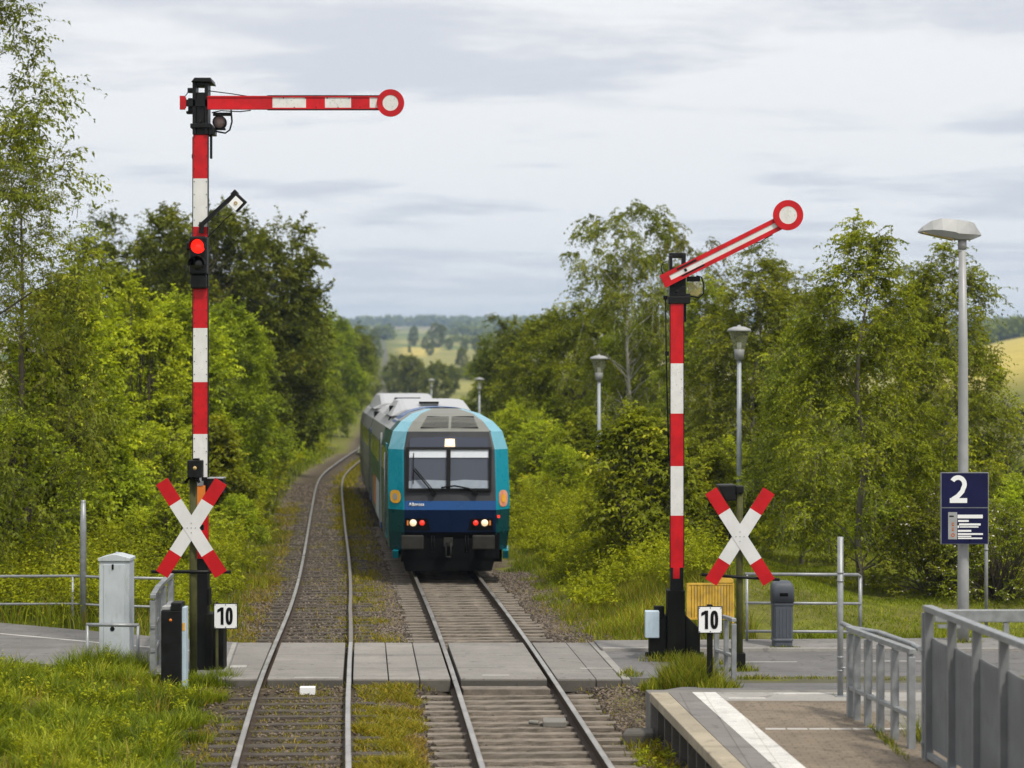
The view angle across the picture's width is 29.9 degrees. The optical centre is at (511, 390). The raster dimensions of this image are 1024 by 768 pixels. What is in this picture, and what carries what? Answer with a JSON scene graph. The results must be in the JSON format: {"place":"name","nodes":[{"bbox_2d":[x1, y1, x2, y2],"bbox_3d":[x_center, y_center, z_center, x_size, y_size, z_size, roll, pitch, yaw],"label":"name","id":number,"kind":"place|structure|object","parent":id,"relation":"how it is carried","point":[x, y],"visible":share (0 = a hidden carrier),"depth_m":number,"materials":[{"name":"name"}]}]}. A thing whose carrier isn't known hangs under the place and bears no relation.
{"place":"outdoors","nodes":[
{"label":"outdoors","id":0,"kind":"place"},
{"bbox_2d":[0,623,237,678],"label":"road","id":1,"kind":"structure","parent":0,"point":[42,649],"depth_m":31.82,"materials":[{"name":"asphalt"}]},
{"bbox_2d":[0,318,1023,767],"bbox_3d":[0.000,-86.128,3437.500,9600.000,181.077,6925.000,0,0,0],"label":"ground","id":2,"kind":"structure","parent":0,"point":[1012,350],"depth_m":39.15,"materials":[{"name":"plant"}]},
{"bbox_2d":[0,391,114,570],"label":"shrub","id":3,"kind":"object","parent":2,"relation":"on","point":[17,431],"visible":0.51,"depth_m":41.82,"materials":[{"name":"green plant"}]},
{"bbox_2d":[0,430,125,546],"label":"shrub","id":4,"kind":"object","parent":2,"relation":"on","point":[99,474],"visible":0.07,"depth_m":43.56,"materials":[{"name":"green plant"}]},
{"bbox_2d":[0,154,130,520],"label":"willow tree","id":5,"kind":"object","parent":2,"relation":"on","point":[36,235],"visible":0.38,"depth_m":43.85,"materials":[{"name":"green plant"}]},
{"bbox_2d":[0,0,144,593],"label":"willow tree","id":6,"kind":"object","parent":2,"relation":"on","point":[15,133],"visible":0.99,"depth_m":37.88,"materials":[{"name":"green plant"}]},
{"bbox_2d":[0,252,161,542],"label":"hazel tree","id":7,"kind":"object","parent":2,"relation":"on","point":[104,362],"visible":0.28,"depth_m":45.37,"materials":[{"name":"green plant"}]},
{"bbox_2d":[0,575,163,628],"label":"railing","id":8,"kind":"object","parent":2,"relation":"on","point":[72,604],"visible":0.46,"depth_m":34.49,"materials":[{"name":"metal"}]},
{"bbox_2d":[80,500,86,627],"bbox_3d":[-7.683,3.176,34.400,0.124,2.428,0.124,0,0,0],"label":"steel post","id":9,"kind":"object","parent":2,"relation":"on","point":[83,581],"visible":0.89,"depth_m":34.35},
{"bbox_2d":[25,257,152,431],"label":"broadleaf tree","id":10,"kind":"object","parent":2,"relation":"on","point":[119,280],"visible":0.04,"depth_m":61.77,"materials":[{"name":"green plant"}]},
{"bbox_2d":[86,623,139,661],"bbox_3d":[-6.011,3.945,28.900,0.811,0.890,0.055,0,0,0],"label":"railing","id":11,"kind":"object","parent":2,"relation":"on","point":[136,625],"visible":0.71,"depth_m":28.88,"materials":[{"name":"metal"}]},
{"bbox_2d":[98,552,134,661],"bbox_3d":[-6.051,3.381,29.400,0.491,1.818,0.430,0,0,0],"label":"utility cabinet","id":12,"kind":"object","parent":2,"relation":"on","point":[116,587],"visible":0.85,"depth_m":29.20,"materials":[{"name":"metal"}]},
{"bbox_2d":[73,432,168,539],"bbox_3d":[-9.956,2.724,45.973,3.876,3.510,3.493,0,0,37],"label":"shrub","id":13,"kind":"object","parent":2,"relation":"on","point":[123,478],"visible":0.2,"depth_m":45.68,"materials":[{"name":"green plant"}]},
{"bbox_2d":[0,640,245,767],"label":"grass","id":14,"kind":"structure","parent":2,"relation":"on","point":[122,670],"depth_m":24.87,"materials":[{"name":"plant"}]},
{"bbox_2d":[64,204,191,346],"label":"broadleaf tree","id":15,"kind":"object","parent":2,"relation":"on","point":[115,252],"visible":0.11,"depth_m":86.70,"materials":[{"name":"green plant"}]},
{"bbox_2d":[61,268,214,496],"bbox_3d":[-10.937,0.523,55.068,4.899,7.994,4.680,0,0,-14],"label":"hazel tree","id":16,"kind":"object","parent":2,"relation":"on","point":[164,405],"visible":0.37,"depth_m":54.53,"materials":[{"name":"green plant"}]},
{"bbox_2d":[150,573,173,674],"bbox_3d":[-5.497,3.673,30.149,0.119,1.334,3.722,0,0,-6],"label":"railing","id":17,"kind":"object","parent":2,"relation":"on","point":[158,602],"visible":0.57,"depth_m":29.35,"materials":[{"name":"metal"}]},
{"bbox_2d":[92,419,240,538],"bbox_3d":[-9.240,2.675,50.047,4.491,3.858,4.420,0,0,11],"label":"shrub","id":18,"kind":"object","parent":2,"relation":"on","point":[167,458],"visible":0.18,"depth_m":49.91,"materials":[{"name":"green plant"}]},
{"bbox_2d":[115,488,222,574],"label":"shrub","id":19,"kind":"object","parent":2,"relation":"on","point":[170,527],"visible":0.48,"depth_m":42.74,"materials":[{"name":"green plant"}]},
{"bbox_2d":[161,601,187,688],"bbox_3d":[-4.829,3.667,27.485,0.344,1.285,0.310,0,0,0],"label":"control cabinet","id":20,"kind":"object","parent":2,"relation":"on","point":[174,639],"visible":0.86,"depth_m":27.34,"materials":[{"name":"metal"}]},
{"bbox_2d":[123,283,251,519],"bbox_3d":[-10.437,0.739,60.835,4.940,8.317,5.020,0,0,38],"label":"hazel tree","id":21,"kind":"object","parent":2,"relation":"on","point":[216,373],"visible":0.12,"depth_m":60.59,"materials":[{"name":"green plant"}]},
{"bbox_2d":[151,458,230,676],"bbox_3d":[-4.717,2.695,28.255,1.170,3.390,0.250,0,0,0],"label":"crossing sign","id":22,"kind":"object","parent":2,"relation":"on","point":[191,521],"visible":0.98,"depth_m":28.19,"materials":[{"name":"metal"}]},
{"bbox_2d":[117,200,299,404],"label":"broadleaf tree","id":23,"kind":"object","parent":2,"relation":"on","point":[172,250],"visible":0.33,"depth_m":81.30,"materials":[{"name":"green plant"}]},
{"bbox_2d":[154,401,264,532],"bbox_3d":[-9.394,2.522,55.746,4.489,4.450,4.607,0,0,-16],"label":"shrub","id":24,"kind":"object","parent":2,"relation":"on","point":[224,445],"visible":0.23,"depth_m":55.29,"materials":[{"name":"green plant"}]},
{"bbox_2d":[214,601,237,672],"bbox_3d":[-4.244,3.788,28.488,0.356,1.305,0.084,0,0,0],"label":"number board","id":25,"kind":"object","parent":2,"relation":"on","point":[225,615],"visible":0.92,"depth_m":28.45,"materials":[{"name":"paint"}]},
{"bbox_2d":[183,294,298,504],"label":"broadleaf tree","id":26,"kind":"object","parent":2,"relation":"on","point":[241,329],"visible":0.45,"depth_m":65.48,"materials":[{"name":"green plant"}]},
{"bbox_2d":[213,493,271,544],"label":"shrub","id":27,"kind":"object","parent":2,"relation":"on","point":[233,505],"visible":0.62,"depth_m":53.75,"materials":[{"name":"green plant"}]},
{"bbox_2d":[152,195,341,460],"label":"broadleaf tree","id":28,"kind":"object","parent":2,"relation":"on","point":[293,278],"visible":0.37,"depth_m":85.34,"materials":[{"name":"green plant"}]},
{"bbox_2d":[212,313,301,484],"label":"broadleaf tree","id":29,"kind":"object","parent":2,"relation":"on","point":[288,431],"visible":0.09,"depth_m":75.77,"materials":[{"name":"green plant"}]},
{"bbox_2d":[230,263,341,474],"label":"broadleaf tree","id":30,"kind":"object","parent":2,"relation":"on","point":[320,420],"visible":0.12,"depth_m":96.35,"materials":[{"name":"green plant"}]},
{"bbox_2d":[180,78,403,669],"bbox_3d":[-3.291,-0.118,28.840,3.360,9.117,0.720,0,0,0],"label":"semaphore signal","id":31,"kind":"object","parent":2,"relation":"on","point":[202,105],"visible":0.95,"depth_m":28.79,"materials":[{"name":"red paint"}]},
{"bbox_2d":[201,447,383,767],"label":"railway track","id":32,"kind":"structure","parent":2,"relation":"on","point":[240,754],"depth_m":33.22,"materials":[{"name":"rusty metal"},{"name":"bare steel"}]},
{"bbox_2d":[265,297,337,442],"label":"broadleaf tree","id":33,"kind":"object","parent":2,"relation":"on","point":[317,404],"depth_m":114.43,"materials":[{"name":"green plant"}]},
{"bbox_2d":[276,317,358,443],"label":"broadleaf tree","id":34,"kind":"object","parent":2,"relation":"on","point":[338,390],"visible":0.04,"depth_m":139.95,"materials":[{"name":"green plant"}]},
{"bbox_2d":[300,309,373,436],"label":"broadleaf tree","id":35,"kind":"object","parent":2,"relation":"on","point":[355,371],"visible":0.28,"depth_m":164.58,"materials":[{"name":"green plant"}]},
{"bbox_2d":[328,318,378,418],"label":"broadleaf tree","id":36,"kind":"object","parent":2,"relation":"on","point":[363,350],"visible":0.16,"depth_m":204.76,"materials":[{"name":"green plant"}]},
{"bbox_2d":[342,331,381,412],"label":"broadleaf tree","id":37,"kind":"object","parent":2,"relation":"on","point":[369,388],"visible":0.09,"depth_m":244.95,"materials":[{"name":"green plant"}]},
{"bbox_2d":[351,333,384,398],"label":"broadleaf tree","id":38,"kind":"object","parent":2,"relation":"on","point":[378,389],"visible":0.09,"depth_m":309.66,"materials":[{"name":"green plant"}]},
{"bbox_2d":[382,352,413,392],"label":"distant tree","id":39,"kind":"object","parent":2,"relation":"on","point":[393,364],"visible":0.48,"depth_m":388.84,"materials":[{"name":"green plant"}]},
{"bbox_2d":[395,353,427,392],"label":"distant tree","id":40,"kind":"object","parent":2,"relation":"on","point":[405,368],"visible":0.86,"depth_m":348.96,"materials":[{"name":"green plant"}]},
{"bbox_2d":[219,642,629,691],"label":"crossing deck","id":41,"kind":"structure","parent":2,"relation":"on","point":[572,667],"depth_m":29.31,"materials":[{"name":"concrete"}]},
{"bbox_2d":[166,482,685,767],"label":"gravel","id":42,"kind":"structure","parent":2,"relation":"on","point":[513,587],"depth_m":35.77,"materials":[{"name":"gravel"}]},
{"bbox_2d":[622,728,653,745],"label":"concrete block","id":43,"kind":"structure","parent":42,"relation":"on","point":[643,734],"depth_m":23.59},
{"bbox_2d":[417,359,452,397],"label":"distant tree","id":44,"kind":"object","parent":2,"relation":"on","point":[441,372],"visible":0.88,"depth_m":329.15,"materials":[{"name":"green plant"}]},
{"bbox_2d":[424,322,447,347],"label":"distant tree","id":45,"kind":"object","parent":2,"relation":"on","point":[439,329],"visible":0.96,"depth_m":1198.04,"materials":[{"name":"green plant"}]},
{"bbox_2d":[439,363,461,394],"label":"distant tree","id":46,"kind":"object","parent":2,"relation":"on","point":[452,370],"visible":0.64,"depth_m":379.18,"materials":[{"name":"green plant"}]},
{"bbox_2d":[460,344,513,421],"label":"broadleaf tree","id":47,"kind":"object","parent":2,"relation":"on","point":[466,400],"visible":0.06,"depth_m":169.84,"materials":[{"name":"green plant"}]},
{"bbox_2d":[466,321,534,423],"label":"broadleaf tree","id":48,"kind":"object","parent":2,"relation":"on","point":[485,344],"visible":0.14,"depth_m":129.58,"materials":[{"name":"green plant"}]},
{"bbox_2d":[374,527,645,767],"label":"railway track","id":49,"kind":"structure","parent":2,"relation":"on","point":[447,607],"depth_m":26.48,"materials":[{"name":"rusty metal"},{"name":"bare steel"}]},
{"bbox_2d":[360,393,509,570],"bbox_3d":[-3.214,2.149,63.283,2.995,4.078,41.809,0,0,-5],"label":"passenger train","id":50,"kind":"object","parent":49,"relation":"on","point":[435,473],"visible":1,"depth_m":43.15,"materials":[{"name":"teal paint"}]},
{"bbox_2d":[461,686,549,694],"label":"timber beam","id":51,"kind":"structure","parent":49,"relation":"on","point":[505,690],"depth_m":27.33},
{"bbox_2d":[528,717,565,726],"bbox_3d":[0.457,4.305,24.900,0.487,0.070,0.360,0,0,0],"label":"railway track magnet","id":52,"kind":"object","parent":49,"relation":"on","point":[554,721],"visible":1,"depth_m":24.77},
{"bbox_2d":[40,457,982,767],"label":"weeds","id":53,"kind":"object","parent":2,"relation":"on","point":[682,669],"visible":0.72,"depth_m":26.88,"materials":[{"name":"green plant"}]},
{"bbox_2d":[0,432,1023,767],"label":"undergrowth","id":54,"kind":"object","parent":2,"relation":"on","point":[602,580],"visible":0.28,"depth_m":39.31,"materials":[{"name":"green plant"}]},
{"bbox_2d":[0,444,1023,641],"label":"meadow grass","id":55,"kind":"structure","parent":2,"relation":"on","point":[632,615],"depth_m":36.87,"materials":[{"name":"plant"}]},
{"bbox_2d":[476,312,566,427],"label":"broadleaf tree","id":56,"kind":"object","parent":2,"relation":"on","point":[503,344],"visible":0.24,"depth_m":105.26,"materials":[{"name":"green plant"}]},
{"bbox_2d":[482,305,596,419],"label":"broadleaf tree","id":57,"kind":"object","parent":2,"relation":"on","point":[535,329],"visible":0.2,"depth_m":93.19,"materials":[{"name":"green plant"}]},
{"bbox_2d":[507,408,575,493],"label":"shrub","id":58,"kind":"object","parent":2,"relation":"on","point":[539,424],"visible":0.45,"depth_m":67.45,"materials":[{"name":"green plant"}]},
{"bbox_2d":[493,387,589,466],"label":"shrub","id":59,"kind":"object","parent":2,"relation":"on","point":[511,422],"visible":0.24,"depth_m":83.24,"materials":[{"name":"green plant"}]},
{"bbox_2d":[518,444,593,501],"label":"shrub","id":60,"kind":"object","parent":2,"relation":"on","point":[563,458],"visible":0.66,"depth_m":59.59,"materials":[{"name":"green plant"}]},
{"bbox_2d":[513,295,636,458],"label":"broadleaf tree","id":61,"kind":"object","parent":2,"relation":"on","point":[547,374],"visible":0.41,"depth_m":83.39,"materials":[{"name":"green plant"}]},
{"bbox_2d":[524,406,630,489],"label":"shrub","id":62,"kind":"object","parent":2,"relation":"on","point":[577,432],"visible":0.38,"depth_m":66.51,"materials":[{"name":"green plant"}]},
{"bbox_2d":[590,354,607,483],"bbox_3d":[2.765,1.687,61.000,0.580,5.674,0.580,0,0,0],"label":"lantern lamp","id":63,"kind":"object","parent":2,"relation":"on","point":[599,375],"visible":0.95,"depth_m":60.95,"materials":[{"name":"grey metal"}]},
{"bbox_2d":[572,320,669,476],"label":"broadleaf tree","id":64,"kind":"object","parent":2,"relation":"on","point":[608,352],"visible":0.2,"depth_m":75.48,"materials":[{"name":"green plant"}]},
{"bbox_2d":[547,198,702,450],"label":"birch tree","id":65,"kind":"object","parent":2,"relation":"on","point":[614,302],"visible":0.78,"depth_m":69.49,"materials":[{"name":"green plant"}]},
{"bbox_2d":[580,304,702,483],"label":"broadleaf tree","id":66,"kind":"object","parent":2,"relation":"on","point":[605,371],"visible":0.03,"depth_m":77.01,"materials":[{"name":"green plant"}]},
{"bbox_2d":[565,399,721,570],"bbox_3d":[3.065,2.181,41.934,3.824,3.984,3.727,0,0,-31],"label":"shrub","id":67,"kind":"object","parent":2,"relation":"on","point":[647,455],"visible":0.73,"depth_m":41.54,"materials":[{"name":"green plant"}]},
{"bbox_2d":[337,313,1023,379],"bbox_3d":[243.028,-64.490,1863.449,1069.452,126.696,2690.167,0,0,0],"label":"distant wood","id":68,"kind":"object","parent":2,"relation":"on","point":[467,326],"visible":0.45,"depth_m":1776.14,"materials":[{"name":"plant"}]},
{"bbox_2d":[619,221,742,431],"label":"birch tree","id":69,"kind":"object","parent":2,"relation":"on","point":[679,246],"visible":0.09,"depth_m":73.20,"materials":[{"name":"green plant"}]},
{"bbox_2d":[640,270,767,497],"bbox_3d":[5.994,0.354,60.120,5.464,8.200,5.019,0,0,5],"label":"ash tree","id":70,"kind":"object","parent":2,"relation":"on","point":[690,320],"visible":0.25,"depth_m":59.62,"materials":[{"name":"green plant"}]},
{"bbox_2d":[660,430,753,545],"bbox_3d":[4.650,2.616,46.995,2.841,3.315,2.986,0,0,29],"label":"shrub","id":71,"kind":"object","parent":2,"relation":"on","point":[715,464],"visible":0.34,"depth_m":46.65,"materials":[{"name":"green plant"}]},
{"bbox_2d":[687,577,733,622],"bbox_3d":[3.183,3.688,30.800,0.760,1.405,0.060,0,0,0],"label":"yellow panel","id":72,"kind":"object","parent":2,"relation":"on","point":[721,593],"visible":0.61,"depth_m":30.79,"materials":[{"name":"metal"}]},
{"bbox_2d":[698,604,722,680],"bbox_3d":[2.670,3.664,25.888,0.332,1.552,0.084,0,0,0],"label":"number board","id":73,"kind":"object","parent":2,"relation":"on","point":[710,619],"visible":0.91,"depth_m":25.85,"materials":[{"name":"white metal"}]},
{"bbox_2d":[645,200,802,658],"bbox_3d":[3.295,0.743,29.973,2.450,7.395,0.375,0,0,0],"label":"semaphore signal","id":74,"kind":"object","parent":2,"relation":"on","point":[675,626],"visible":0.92,"depth_m":29.90,"materials":[{"name":"red paint"}]},
{"bbox_2d":[695,435,772,540],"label":"shrub","id":75,"kind":"object","parent":2,"relation":"on","point":[728,444],"visible":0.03,"depth_m":53.86,"materials":[{"name":"green plant"}]},
{"bbox_2d":[727,325,750,482],"bbox_3d":[5.443,1.267,46.000,0.580,5.674,0.580,0,0,0],"label":"lantern lamp","id":76,"kind":"object","parent":2,"relation":"on","point":[739,354],"visible":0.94,"depth_m":45.95,"materials":[{"name":"grey metal"}]},
{"bbox_2d":[701,484,779,670],"bbox_3d":[3.418,2.901,28.894,1.174,2.978,0.412,0,0,0],"label":"crossing sign","id":77,"kind":"object","parent":2,"relation":"on","point":[739,527],"visible":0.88,"depth_m":28.70,"materials":[{"name":"metal"}]},
{"bbox_2d":[668,238,862,482],"bbox_3d":[7.329,-0.059,57.055,6.085,9.015,5.680,0,0,17],"label":"ash tree","id":78,"kind":"object","parent":2,"relation":"on","point":[775,300],"visible":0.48,"depth_m":56.46,"materials":[{"name":"green plant"}]},
{"bbox_2d":[707,430,826,540],"bbox_3d":[7.126,2.884,52.897,4.251,3.586,4.045,0,0,41],"label":"shrub","id":79,"kind":"object","parent":2,"relation":"on","point":[744,460],"visible":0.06,"depth_m":52.37,"materials":[{"name":"green plant"}]},
{"bbox_2d":[646,690,960,767],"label":"platform","id":80,"kind":"structure","parent":2,"relation":"on","point":[757,728],"depth_m":21.66,"materials":[{"name":"concrete"}]},
{"bbox_2d":[834,537,845,696],"bbox_3d":[4.070,2.853,23.800,0.140,2.073,0.140,0,0,0],"label":"steel post","id":81,"kind":"object","parent":80,"relation":"on","point":[840,656],"visible":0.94,"depth_m":23.77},
{"bbox_2d":[840,621,920,748],"bbox_3d":[4.188,3.295,21.427,0.352,1.190,2.270,0,0,-9],"label":"railing","id":82,"kind":"object","parent":80,"relation":"on","point":[855,692],"visible":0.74,"depth_m":21.26,"materials":[{"name":"metal"}]},
{"bbox_2d":[920,605,1023,767],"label":"panel fence","id":83,"kind":"object","parent":80,"relation":"on","point":[972,710],"visible":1,"depth_m":18.43,"materials":[{"name":"metal"}]},
{"bbox_2d":[934,609,1023,633],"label":"ramp barrier","id":84,"kind":"object","parent":80,"relation":"on","point":[1005,616],"visible":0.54,"depth_m":20.57,"materials":[{"name":"metal"}]},
{"bbox_2d":[745,572,861,640],"bbox_3d":[5.202,3.708,32.135,2.555,1.364,1.013,0,0,-31],"label":"railing","id":85,"kind":"object","parent":2,"relation":"on","point":[858,603],"visible":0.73,"depth_m":31.88,"materials":[{"name":"metal"}]},
{"bbox_2d":[713,265,896,456],"bbox_3d":[9.420,0.155,62.073,6.530,8.481,6.820,0,0,44],"label":"ash tree","id":86,"kind":"object","parent":2,"relation":"on","point":[805,301],"visible":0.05,"depth_m":61.42,"materials":[{"name":"green plant"}]},
{"bbox_2d":[733,308,883,565],"bbox_3d":[6.804,1.191,45.530,3.791,6.317,4.060,0,0,-5],"label":"ash tree","id":87,"kind":"object","parent":2,"relation":"on","point":[758,476],"visible":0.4,"depth_m":45.28,"materials":[{"name":"green plant"}]},
{"bbox_2d":[602,647,1023,651],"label":"kerb","id":88,"kind":"structure","parent":2,"relation":"on","point":[788,649],"depth_m":30.84,"materials":[{"name":"concrete"}]},
{"bbox_2d":[768,437,894,539],"bbox_3d":[8.991,2.899,52.111,3.972,3.332,4.076,0,0,18],"label":"shrub","id":89,"kind":"object","parent":2,"relation":"on","point":[827,442],"visible":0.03,"depth_m":51.58,"materials":[{"name":"green plant"}]},
{"bbox_2d":[751,208,995,589],"bbox_3d":[7.400,0.328,39.435,5.236,8.250,4.809,0,0,-12],"label":"ash tree","id":90,"kind":"object","parent":2,"relation":"on","point":[880,466],"visible":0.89,"depth_m":39.17,"materials":[{"name":"green plant"}]},
{"bbox_2d":[844,466,937,551],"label":"shrub","id":91,"kind":"object","parent":2,"relation":"on","point":[892,516],"visible":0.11,"depth_m":48.50,"materials":[{"name":"green plant"}]},
{"bbox_2d":[824,262,1003,502],"bbox_3d":[11.933,0.249,58.074,5.844,8.265,5.456,0,0,-5],"label":"ash tree","id":92,"kind":"object","parent":2,"relation":"on","point":[934,393],"visible":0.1,"depth_m":57.63,"materials":[{"name":"green plant"}]},
{"bbox_2d":[858,482,1003,599],"bbox_3d":[8.434,3.182,38.589,3.210,2.656,3.008,0,0,44],"label":"flowering shrub","id":93,"kind":"object","parent":2,"relation":"on","point":[917,521],"visible":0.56,"depth_m":38.14,"materials":[{"name":"green plant"}]},
{"bbox_2d":[856,237,1023,525],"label":"ash tree","id":94,"kind":"object","parent":2,"relation":"on","point":[937,321],"visible":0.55,"depth_m":49.47,"materials":[{"name":"green plant"}]},
{"bbox_2d":[919,498,1023,608],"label":"flowering shrub","id":95,"kind":"object","parent":2,"relation":"on","point":[1005,585],"visible":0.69,"depth_m":37.28,"materials":[{"name":"green plant"}]},
{"bbox_2d":[984,544,988,625],"bbox_3d":[8.250,3.097,33.400,0.080,2.586,0.076,0,0,0],"label":"steel post","id":96,"kind":"object","parent":2,"relation":"on","point":[986,548],"visible":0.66,"depth_m":33.37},
{"bbox_2d":[970,394,1023,520],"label":"yew tree","id":97,"kind":"object","parent":2,"relation":"on","point":[1021,439],"visible":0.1,"depth_m":59.83,"materials":[{"name":"green plant"}]},
{"bbox_2d":[989,468,1023,569],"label":"shrub","id":98,"kind":"object","parent":2,"relation":"on","point":[1015,494],"visible":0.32,"depth_m":43.77,"materials":[{"name":"green plant"}]},
{"bbox_2d":[0,0,1023,323],"label":"sky","id":99,"kind":"structure","parent":0,"point":[519,121],"materials":[{"name":"white"}]},
{"bbox_2d":[667,683,920,689],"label":"path","id":100,"kind":"structure","parent":0,"point":[792,686],"depth_m":25.45,"materials":[{"name":"concrete"}]},
{"bbox_2d":[714,615,736,682],"bbox_3d":[2.976,3.645,26.751,0.089,1.091,1.347,0,0,-5],"label":"railing","id":101,"kind":"object","parent":100,"relation":"on","point":[732,655],"visible":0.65,"depth_m":26.71,"materials":[{"name":"metal"}]},
{"bbox_2d":[594,638,1023,649],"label":"sidewalk","id":102,"kind":"structure","parent":0,"point":[832,643],"depth_m":31.56,"materials":[{"name":"concrete"}]},
{"bbox_2d":[770,580,793,646],"bbox_3d":[4.396,3.652,31.246,0.352,1.116,0.352,0,0,0],"label":"litter bin","id":103,"kind":"object","parent":102,"relation":"on","point":[782,597],"visible":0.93,"depth_m":31.09,"materials":[{"name":"grey paint"}]},
{"bbox_2d":[918,218,980,641],"bbox_3d":[7.245,0.770,31.800,1.039,7.239,0.358,0,0,0],"label":"street lamp","id":104,"kind":"object","parent":102,"relation":"on","point":[962,232],"visible":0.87,"depth_m":31.73,"materials":[{"name":"metal"}]},
{"bbox_2d":[940,472,988,543],"bbox_3d":[7.444,1.938,31.681,0.785,1.180,0.252,0,0,0],"label":"platform sign","id":105,"kind":"object","parent":104,"relation":"attached to","point":[964,507],"visible":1,"depth_m":31.56,"materials":[{"name":"metal"}]},
{"bbox_2d":[605,651,1023,686],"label":"road","id":106,"kind":"structure","parent":0,"point":[794,664],"depth_m":29.49,"materials":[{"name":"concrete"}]},
{"bbox_2d":[651,675,1023,682],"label":"verge","id":107,"kind":"structure","parent":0,"point":[823,680],"depth_m":27.60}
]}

